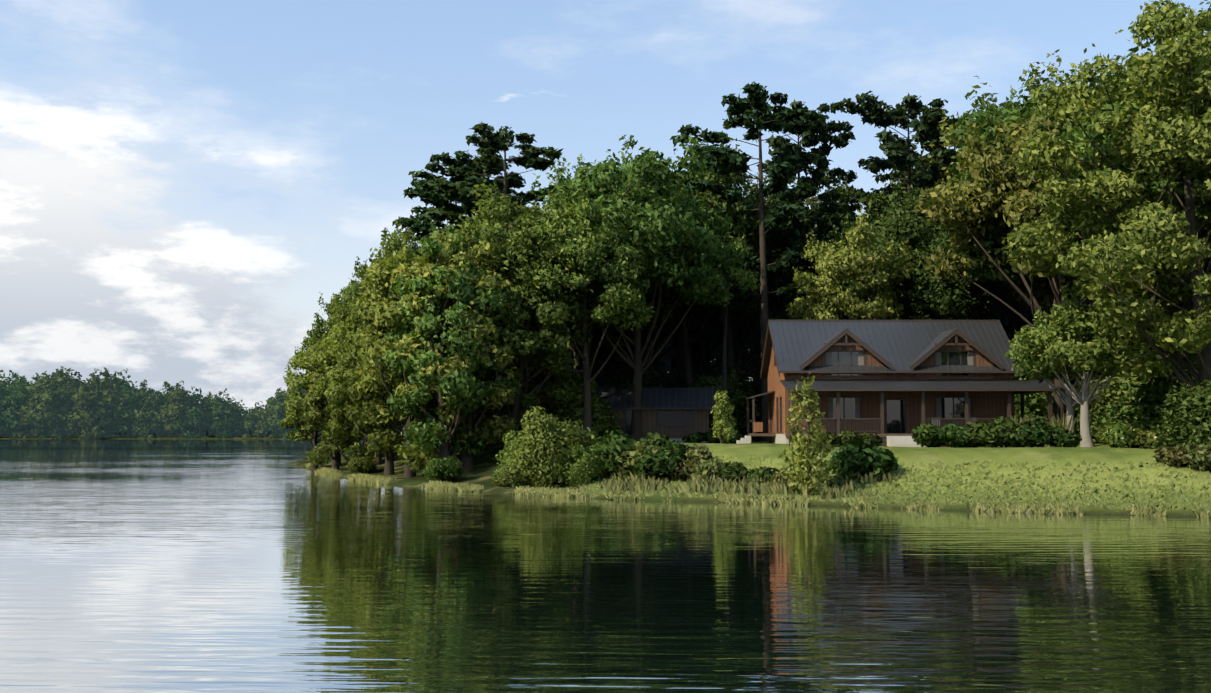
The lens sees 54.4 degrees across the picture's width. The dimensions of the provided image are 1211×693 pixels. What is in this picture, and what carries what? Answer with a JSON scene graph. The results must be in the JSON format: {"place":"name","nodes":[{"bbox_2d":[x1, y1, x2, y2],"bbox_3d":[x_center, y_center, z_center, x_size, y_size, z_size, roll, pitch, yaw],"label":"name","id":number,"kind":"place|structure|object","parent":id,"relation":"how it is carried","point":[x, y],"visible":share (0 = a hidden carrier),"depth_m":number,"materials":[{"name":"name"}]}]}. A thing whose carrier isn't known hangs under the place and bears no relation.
{"place":"outdoors","nodes":[
{"label":"outdoors","id":0,"kind":"place"},
{"bbox_2d":[0,439,1210,692],"bbox_3d":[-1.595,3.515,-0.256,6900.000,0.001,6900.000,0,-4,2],"label":"water","id":1,"kind":"structure","parent":0,"point":[194,565],"depth_m":26.20,"materials":[{"name":"liquid"}]},
{"bbox_2d":[306,459,1210,517],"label":"shore reeds","id":2,"kind":"object","parent":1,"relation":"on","point":[1056,508],"visible":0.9,"depth_m":56.72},
{"bbox_2d":[0,436,1210,516],"bbox_3d":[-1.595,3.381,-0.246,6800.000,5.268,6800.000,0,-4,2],"label":"ground","id":3,"kind":"structure","parent":0,"point":[484,468],"depth_m":60.92,"materials":[{"name":"plant"}]},
{"bbox_2d":[0,375,41,437],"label":"tree","id":4,"kind":"object","parent":3,"relation":"on","point":[20,396],"visible":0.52,"depth_m":511.54,"materials":[{"name":"green plant"}]},
{"bbox_2d":[22,366,73,438],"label":"tree","id":5,"kind":"object","parent":3,"relation":"on","point":[44,387],"visible":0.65,"depth_m":507.46,"materials":[{"name":"green plant"}]},
{"bbox_2d":[43,368,85,437],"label":"tree","id":6,"kind":"object","parent":3,"relation":"on","point":[69,392],"visible":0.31,"depth_m":509.57,"materials":[{"name":"green plant"}]},
{"bbox_2d":[65,387,103,438],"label":"tree","id":7,"kind":"object","parent":3,"relation":"on","point":[76,409],"visible":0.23,"depth_m":506.32,"materials":[{"name":"green plant"}]},
{"bbox_2d":[63,367,133,438],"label":"tree","id":8,"kind":"object","parent":3,"relation":"on","point":[107,387],"visible":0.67,"depth_m":506.46,"materials":[{"name":"green plant"}]},
{"bbox_2d":[97,384,140,437],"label":"tree","id":9,"kind":"object","parent":3,"relation":"on","point":[125,413],"visible":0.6,"depth_m":508.89,"materials":[{"name":"green plant"}]},
{"bbox_2d":[129,388,166,436],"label":"tree","id":10,"kind":"object","parent":3,"relation":"on","point":[147,402],"visible":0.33,"depth_m":512.55,"materials":[{"name":"green plant"}]},
{"bbox_2d":[130,397,172,437],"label":"tree","id":11,"kind":"object","parent":3,"relation":"on","point":[158,431],"visible":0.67,"depth_m":509.25,"materials":[{"name":"green plant"}]},
{"bbox_2d":[156,380,201,437],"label":"tree","id":12,"kind":"object","parent":3,"relation":"on","point":[172,410],"visible":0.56,"depth_m":507.53,"materials":[{"name":"green plant"}]},
{"bbox_2d":[170,385,208,437],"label":"tree","id":13,"kind":"object","parent":3,"relation":"on","point":[197,397],"visible":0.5,"depth_m":507.69,"materials":[{"name":"green plant"}]},
{"bbox_2d":[194,391,224,437],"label":"tree","id":14,"kind":"object","parent":3,"relation":"on","point":[207,416],"visible":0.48,"depth_m":510.83,"materials":[{"name":"green plant"}]},
{"bbox_2d":[210,388,245,437],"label":"tree","id":15,"kind":"object","parent":3,"relation":"on","point":[231,419],"visible":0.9,"depth_m":510.02,"materials":[{"name":"green plant"}]},
{"bbox_2d":[262,386,296,438],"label":"tree","id":16,"kind":"object","parent":3,"relation":"on","point":[277,404],"visible":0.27,"depth_m":506.44,"materials":[{"name":"green plant"}]},
{"bbox_2d":[278,340,333,469],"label":"tree","id":17,"kind":"object","parent":3,"relation":"on","point":[295,382],"visible":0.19,"depth_m":105.89,"materials":[{"name":"green plant"}]},
{"bbox_2d":[301,292,347,464],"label":"broadleaf tree","id":18,"kind":"object","parent":3,"relation":"on","point":[316,332],"visible":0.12,"depth_m":109.84,"materials":[{"name":"green plant"}]},
{"bbox_2d":[296,320,361,468],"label":"tree","id":19,"kind":"object","parent":3,"relation":"on","point":[317,416],"visible":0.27,"depth_m":99.07,"materials":[{"name":"green plant"}]},
{"bbox_2d":[330,256,381,465],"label":"broadleaf tree","id":20,"kind":"object","parent":3,"relation":"on","point":[353,290],"visible":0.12,"depth_m":99.06,"materials":[{"name":"green plant"}]},
{"bbox_2d":[311,289,401,462],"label":"tree","id":21,"kind":"object","parent":3,"relation":"on","point":[337,338],"visible":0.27,"depth_m":90.16,"materials":[{"name":"green plant"}]},
{"bbox_2d":[346,456,377,472],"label":"shore shrub","id":22,"kind":"object","parent":3,"relation":"on","point":[360,465],"visible":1,"depth_m":89.10,"materials":[{"name":"green plant"}]},
{"bbox_2d":[334,278,428,475],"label":"tree","id":23,"kind":"object","parent":3,"relation":"on","point":[383,438],"visible":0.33,"depth_m":84.66,"materials":[{"name":"green plant"}]},
{"bbox_2d":[370,216,440,454],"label":"broadleaf tree","id":24,"kind":"object","parent":3,"relation":"on","point":[393,243],"visible":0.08,"depth_m":95.79,"materials":[{"name":"green plant"}]},
{"bbox_2d":[346,233,467,477],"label":"tree","id":25,"kind":"object","parent":3,"relation":"on","point":[383,311],"visible":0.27,"depth_m":80.44,"materials":[{"name":"green plant"}]},
{"bbox_2d":[423,456,463,481],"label":"shore shrub","id":26,"kind":"object","parent":3,"relation":"on","point":[450,469],"visible":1,"depth_m":73.74,"materials":[{"name":"green plant"}]},
{"bbox_2d":[382,227,507,460],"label":"tree","id":27,"kind":"object","parent":3,"relation":"on","point":[466,390],"visible":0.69,"depth_m":77.39,"materials":[{"name":"green plant"}]},
{"bbox_2d":[392,165,497,243],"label":"pine tree","id":28,"kind":"object","parent":3,"relation":"on","point":[418,225],"visible":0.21,"depth_m":103.35,"materials":[{"name":"green plant"}]},
{"bbox_2d":[390,228,522,470],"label":"tree","id":29,"kind":"object","parent":3,"relation":"on","point":[504,361],"visible":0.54,"depth_m":78.34,"materials":[{"name":"green plant"}]},
{"bbox_2d":[429,150,537,441],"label":"pine tree","id":30,"kind":"object","parent":3,"relation":"on","point":[463,158],"visible":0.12,"depth_m":107.49,"materials":[{"name":"green plant"}]},
{"bbox_2d":[408,122,563,232],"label":"pine tree","id":31,"kind":"object","parent":3,"relation":"on","point":[492,145],"visible":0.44,"depth_m":101.01,"materials":[{"name":"green plant"}]},
{"bbox_2d":[445,176,568,441],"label":"forest broadleaf","id":32,"kind":"object","parent":3,"relation":"on","point":[516,209],"visible":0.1,"depth_m":93.01,"materials":[{"name":"green plant"}]},
{"bbox_2d":[492,466,540,486],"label":"shore shrub","id":33,"kind":"object","parent":3,"relation":"on","point":[501,475],"visible":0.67,"depth_m":67.66,"materials":[{"name":"green plant"}]},
{"bbox_2d":[495,430,553,487],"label":"willow bush","id":34,"kind":"object","parent":3,"relation":"on","point":[509,442],"visible":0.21,"depth_m":68.90,"materials":[{"name":"green plant"}]},
{"bbox_2d":[468,198,601,456],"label":"tree","id":35,"kind":"object","parent":3,"relation":"on","point":[550,338],"visible":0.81,"depth_m":81.23,"materials":[{"name":"green plant"}]},
{"bbox_2d":[508,406,585,487],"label":"willow bush","id":36,"kind":"object","parent":3,"relation":"on","point":[537,430],"visible":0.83,"depth_m":67.21,"materials":[{"name":"green plant"}]},
{"bbox_2d":[491,363,625,442],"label":"understory","id":37,"kind":"object","parent":3,"relation":"on","point":[569,379],"visible":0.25,"depth_m":87.26,"materials":[{"name":"green plant"}]},
{"bbox_2d":[537,374,611,436],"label":"understory","id":38,"kind":"object","parent":3,"relation":"on","point":[594,400],"visible":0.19,"depth_m":87.26,"materials":[{"name":"green plant"}]},
{"bbox_2d":[554,441,609,486],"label":"willow bush","id":39,"kind":"object","parent":3,"relation":"on","point":[591,462],"visible":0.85,"depth_m":66.56,"materials":[{"name":"green plant"}]},
{"bbox_2d":[514,187,653,439],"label":"forest broadleaf","id":40,"kind":"object","parent":3,"relation":"on","point":[616,264],"visible":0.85,"depth_m":81.86,"materials":[{"name":"green plant"}]},
{"bbox_2d":[513,173,656,369],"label":"broadleaf tree","id":41,"kind":"object","parent":3,"relation":"on","point":[647,299],"visible":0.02,"depth_m":96.91,"materials":[{"name":"green plant"}]},
{"bbox_2d":[531,315,661,375],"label":"forest broadleaf","id":42,"kind":"object","parent":3,"relation":"on","point":[607,348],"visible":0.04,"depth_m":107.54,"materials":[{"name":"green plant"}]},
{"bbox_2d":[600,434,644,477],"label":"shore shrub","id":43,"kind":"object","parent":3,"relation":"on","point":[608,455],"visible":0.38,"depth_m":66.05,"materials":[{"name":"green plant"}]},
{"bbox_2d":[612,440,664,478],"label":"shore shrub","id":44,"kind":"object","parent":3,"relation":"on","point":[641,448],"visible":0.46,"depth_m":65.38,"materials":[{"name":"green plant"}]},
{"bbox_2d":[541,133,743,440],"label":"broadleaf tree","id":45,"kind":"object","parent":3,"relation":"on","point":[673,238],"visible":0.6,"depth_m":88.62,"materials":[{"name":"green plant"}]},
{"bbox_2d":[591,387,715,442],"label":"shed","id":46,"kind":"structure","parent":3,"relation":"on","point":[676,414],"depth_m":91.28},
{"bbox_2d":[634,447,681,478],"bbox_3d":[3.066,6.514,65.210,2.706,2.008,3.687,-1,-4,18],"label":"shore shrub","id":47,"kind":"object","parent":3,"relation":"on","point":[670,459],"visible":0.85,"depth_m":64.30,"materials":[{"name":"green plant"}]},
{"bbox_2d":[587,162,734,385],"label":"forest broadleaf","id":48,"kind":"object","parent":3,"relation":"on","point":[703,312],"visible":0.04,"depth_m":107.47,"materials":[{"name":"green plant"}]},
{"bbox_2d":[665,458,701,480],"bbox_3d":[4.674,6.795,64.708,2.658,1.360,2.178,-2,-5,27],"label":"shore shrub","id":49,"kind":"object","parent":3,"relation":"on","point":[685,468],"visible":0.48,"depth_m":64.20,"materials":[{"name":"green plant"}]},
{"bbox_2d":[635,158,758,387],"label":"broadleaf tree","id":50,"kind":"object","parent":3,"relation":"on","point":[686,343],"visible":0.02,"depth_m":107.52,"materials":[{"name":"green plant"}]},
{"bbox_2d":[653,292,740,386],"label":"forest broadleaf","id":51,"kind":"object","parent":3,"relation":"on","point":[677,340],"depth_m":112.84,"materials":[{"name":"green plant"}]},
{"bbox_2d":[656,292,750,380],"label":"forest broadleaf","id":52,"kind":"object","parent":3,"relation":"on","point":[707,353],"visible":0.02,"depth_m":117.55,"materials":[{"name":"green plant"}]},
{"bbox_2d":[691,457,724,482],"bbox_3d":[5.684,6.748,63.740,2.357,1.511,1.931,2,-4,-23],"label":"shore shrub","id":53,"kind":"object","parent":3,"relation":"on","point":[705,466],"visible":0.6,"depth_m":63.17,"materials":[{"name":"green plant"}]},
{"bbox_2d":[709,390,736,443],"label":"young tree","id":54,"kind":"object","parent":3,"relation":"on","point":[720,419],"visible":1,"depth_m":74.47,"materials":[{"name":"green plant"}]},
{"bbox_2d":[689,368,760,440],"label":"understory","id":55,"kind":"object","parent":3,"relation":"on","point":[738,384],"visible":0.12,"depth_m":104.32,"materials":[{"name":"green plant"}]},
{"bbox_2d":[697,233,760,441],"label":"broadleaf tree","id":56,"kind":"object","parent":3,"relation":"on","point":[739,275],"visible":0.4,"depth_m":97.40,"materials":[{"name":"green plant"}]},
{"bbox_2d":[709,390,751,435],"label":"understory","id":57,"kind":"object","parent":3,"relation":"on","point":[738,413],"visible":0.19,"depth_m":99.43,"materials":[{"name":"green plant"}]},
{"bbox_2d":[714,461,750,483],"bbox_3d":[6.896,6.796,63.113,2.387,1.299,2.414,-1,-4,12],"label":"shore shrub","id":58,"kind":"object","parent":3,"relation":"on","point":[728,470],"visible":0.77,"depth_m":62.50,"materials":[{"name":"green plant"}]},
{"bbox_2d":[688,138,792,371],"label":"broadleaf tree","id":59,"kind":"object","parent":3,"relation":"on","point":[748,225],"visible":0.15,"depth_m":107.83,"materials":[{"name":"green plant"}]},
{"bbox_2d":[688,252,794,377],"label":"forest broadleaf","id":60,"kind":"object","parent":3,"relation":"on","point":[747,318],"visible":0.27,"depth_m":111.89,"materials":[{"name":"green plant"}]},
{"bbox_2d":[670,81,821,441],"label":"pine tree","id":61,"kind":"object","parent":3,"relation":"on","point":[724,160],"visible":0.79,"depth_m":102.61,"materials":[{"name":"green plant"}]},
{"bbox_2d":[600,468,896,499],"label":"reeds","id":62,"kind":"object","parent":3,"relation":"on","point":[732,486],"depth_m":59.99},
{"bbox_2d":[727,99,869,279],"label":"pine tree","id":63,"kind":"object","parent":3,"relation":"on","point":[783,148],"visible":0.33,"depth_m":111.77,"materials":[{"name":"green plant"}]},
{"bbox_2d":[778,371,839,495],"bbox_3d":[9.994,4.395,57.992,2.994,6.346,2.960,-1,-4,14],"label":"young tree","id":64,"kind":"object","parent":3,"relation":"on","point":[810,462],"visible":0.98,"depth_m":57.85,"materials":[{"name":"green plant"}]},
{"bbox_2d":[784,204,839,317],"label":"forest spruce","id":65,"kind":"object","parent":3,"relation":"on","point":[813,217],"visible":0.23,"depth_m":104.34,"materials":[{"name":"green plant"}]},
{"bbox_2d":[791,196,845,319],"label":"spruce tree","id":66,"kind":"object","parent":3,"relation":"on","point":[828,213],"visible":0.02,"depth_m":109.98,"materials":[{"name":"green plant"}]},
{"bbox_2d":[787,204,926,319],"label":"forest broadleaf","id":67,"kind":"object","parent":3,"relation":"on","point":[847,279],"visible":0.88,"depth_m":96.79,"materials":[{"name":"green plant"}]},
{"bbox_2d":[787,170,927,300],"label":"broadleaf tree","id":68,"kind":"object","parent":3,"relation":"on","point":[869,202],"visible":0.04,"depth_m":112.38,"materials":[{"name":"green plant"}]},
{"bbox_2d":[826,441,898,479],"bbox_3d":[13.179,5.858,60.570,3.716,2.113,2.727,-1,-4,18],"label":"shore shrub","id":69,"kind":"object","parent":3,"relation":"on","point":[858,456],"visible":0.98,"depth_m":60.00,"materials":[{"name":"green plant"}]},
{"bbox_2d":[571,455,1210,510],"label":"wild grass","id":70,"kind":"structure","parent":3,"relation":"on","point":[1091,500],"depth_m":55.62,"materials":[{"name":"plant"}]},
{"bbox_2d":[827,183,962,319],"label":"forest broadleaf","id":71,"kind":"object","parent":3,"relation":"on","point":[895,228],"visible":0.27,"depth_m":102.36,"materials":[{"name":"green plant"}]},
{"bbox_2d":[829,91,965,228],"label":"pine tree","id":72,"kind":"object","parent":3,"relation":"on","point":[900,154],"visible":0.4,"depth_m":110.90,"materials":[{"name":"green plant"}]},
{"bbox_2d":[736,320,1063,446],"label":"house","id":73,"kind":"structure","parent":3,"relation":"on","point":[892,383],"depth_m":79.39,"materials":[{"name":"wood"}]},
{"bbox_2d":[864,140,952,319],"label":"broadleaf tree","id":74,"kind":"object","parent":3,"relation":"on","point":[915,169],"visible":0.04,"depth_m":119.02,"materials":[{"name":"green plant"}]},
{"bbox_2d":[911,423,947,446],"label":"garden shrub","id":75,"kind":"object","parent":3,"relation":"on","point":[925,435],"visible":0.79,"depth_m":72.22,"materials":[{"name":"green plant"}]},
{"bbox_2d":[892,228,1000,319],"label":"forest broadleaf","id":76,"kind":"object","parent":3,"relation":"on","point":[969,300],"visible":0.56,"depth_m":98.92,"materials":[{"name":"green plant"}]},
{"bbox_2d":[921,110,984,319],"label":"broadleaf tree","id":77,"kind":"object","parent":3,"relation":"on","point":[947,139],"visible":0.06,"depth_m":107.03,"materials":[{"name":"green plant"}]},
{"bbox_2d":[890,201,1029,338],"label":"forest broadleaf","id":78,"kind":"object","parent":3,"relation":"on","point":[1005,297],"visible":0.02,"depth_m":110.23,"materials":[{"name":"green plant"}]},
{"bbox_2d":[937,424,983,447],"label":"garden shrub","id":79,"kind":"object","parent":3,"relation":"on","point":[951,433],"visible":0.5,"depth_m":68.56,"materials":[{"name":"green plant"}]},
{"bbox_2d":[947,84,1042,338],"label":"broadleaf tree","id":80,"kind":"object","parent":3,"relation":"on","point":[1015,320],"depth_m":103.90,"materials":[{"name":"green plant"}]},
{"bbox_2d":[974,416,1021,446],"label":"garden shrub","id":81,"kind":"object","parent":3,"relation":"on","point":[997,426],"visible":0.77,"depth_m":66.95,"materials":[{"name":"green plant"}]},
{"bbox_2d":[941,74,1077,392],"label":"broadleaf tree","id":82,"kind":"object","parent":3,"relation":"on","point":[1047,309],"visible":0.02,"depth_m":101.86,"materials":[{"name":"green plant"}]},
{"bbox_2d":[1000,418,1053,446],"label":"garden shrub","id":83,"kind":"object","parent":3,"relation":"on","point":[1017,442],"visible":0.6,"depth_m":66.58,"materials":[{"name":"green plant"}]},
{"bbox_2d":[1014,393,1052,419],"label":"understory","id":84,"kind":"object","parent":3,"relation":"on","point":[1028,398],"visible":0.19,"depth_m":96.46,"materials":[{"name":"green plant"}]},
{"bbox_2d":[1019,422,1052,446],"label":"garden shrub","id":85,"kind":"object","parent":3,"relation":"on","point":[1046,436],"visible":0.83,"depth_m":66.33,"materials":[{"name":"green plant"}]},
{"bbox_2d":[913,85,1176,422],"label":"forest broadleaf","id":86,"kind":"object","parent":3,"relation":"on","point":[995,196],"visible":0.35,"depth_m":82.83,"materials":[{"name":"green plant"}]},
{"bbox_2d":[1005,301,1119,436],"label":"lawn tree","id":87,"kind":"object","parent":3,"relation":"on","point":[1068,401],"visible":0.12,"depth_m":71.89,"materials":[{"name":"green plant"}]},
{"bbox_2d":[1047,425,1081,446],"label":"garden shrub","id":88,"kind":"object","parent":3,"relation":"on","point":[1061,437],"visible":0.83,"depth_m":66.33,"materials":[{"name":"green plant"}]},
{"bbox_2d":[941,46,1189,389],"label":"broadleaf tree","id":89,"kind":"object","parent":3,"relation":"on","point":[988,130],"visible":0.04,"depth_m":87.96,"materials":[{"name":"green plant"}]},
{"bbox_2d":[1015,372,1121,420],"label":"understory","id":90,"kind":"object","parent":3,"relation":"on","point":[1040,404],"visible":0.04,"depth_m":95.77,"materials":[{"name":"green plant"}]},
{"bbox_2d":[1008,282,1160,446],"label":"lawn tree","id":91,"kind":"object","parent":3,"relation":"on","point":[1047,345],"visible":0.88,"depth_m":68.59,"materials":[{"name":"green plant"}]},
{"bbox_2d":[1066,376,1135,443],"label":"understory","id":92,"kind":"object","parent":3,"relation":"on","point":[1096,403],"visible":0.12,"depth_m":82.00,"materials":[{"name":"green plant"}]},
{"bbox_2d":[1001,0,1210,443],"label":"broadleaf tree","id":93,"kind":"object","parent":3,"relation":"on","point":[1144,297],"visible":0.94,"depth_m":62.65,"materials":[{"name":"green plant"}]},
{"bbox_2d":[1099,423,1141,447],"bbox_3d":[28.281,4.993,64.868,2.171,1.549,2.551,-4,-6,44],"label":"garden shrub","id":94,"kind":"object","parent":3,"relation":"on","point":[1127,438],"visible":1,"depth_m":64.35,"materials":[{"name":"green plant"}]},
{"bbox_2d":[1090,366,1157,438],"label":"understory","id":95,"kind":"object","parent":3,"relation":"on","point":[1113,411],"visible":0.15,"depth_m":80.01,"materials":[{"name":"green plant"}]},
{"bbox_2d":[1047,50,1210,428],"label":"forest broadleaf","id":96,"kind":"object","parent":3,"relation":"on","point":[1082,143],"visible":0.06,"depth_m":68.11,"materials":[{"name":"green plant"}]},
{"bbox_2d":[1098,346,1197,425],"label":"understory","id":97,"kind":"object","parent":3,"relation":"on","point":[1113,392],"visible":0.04,"depth_m":79.95,"materials":[{"name":"green plant"}]},
{"bbox_2d":[1133,430,1178,448],"bbox_3d":[29.793,5.078,63.837,2.043,1.232,2.400,3,-5,-33],"label":"garden shrub","id":98,"kind":"object","parent":3,"relation":"on","point":[1147,440],"visible":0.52,"depth_m":63.48,"materials":[{"name":"green plant"}]},
{"bbox_2d":[1122,362,1198,430],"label":"understory","id":99,"kind":"object","parent":3,"relation":"on","point":[1155,395],"visible":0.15,"depth_m":70.65,"materials":[{"name":"green plant"}]},
{"bbox_2d":[1119,36,1210,273],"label":"forest broadleaf","id":100,"kind":"object","parent":3,"relation":"on","point":[1148,198],"depth_m":67.00,"materials":[{"name":"green plant"}]},
{"bbox_2d":[1151,446,1195,466],"bbox_3d":[27.646,5.311,56.916,1.761,1.097,2.149,3,-5,-33],"label":"shore shrub","id":101,"kind":"object","parent":3,"relation":"on","point":[1171,456],"visible":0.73,"depth_m":56.69,"materials":[{"name":"green plant"}]},
{"bbox_2d":[1150,379,1210,448],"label":"bush","id":102,"kind":"object","parent":3,"relation":"on","point":[1195,421],"visible":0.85,"depth_m":60.85,"materials":[{"name":"green plant"}]},
{"bbox_2d":[1176,443,1210,470],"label":"shore shrub","id":103,"kind":"object","parent":3,"relation":"on","point":[1201,453],"visible":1,"depth_m":55.76,"materials":[{"name":"green plant"}]},
{"bbox_2d":[0,0,1210,414],"label":"sky","id":104,"kind":"structure","parent":0,"point":[183,183],"materials":[{"name":"blue"}]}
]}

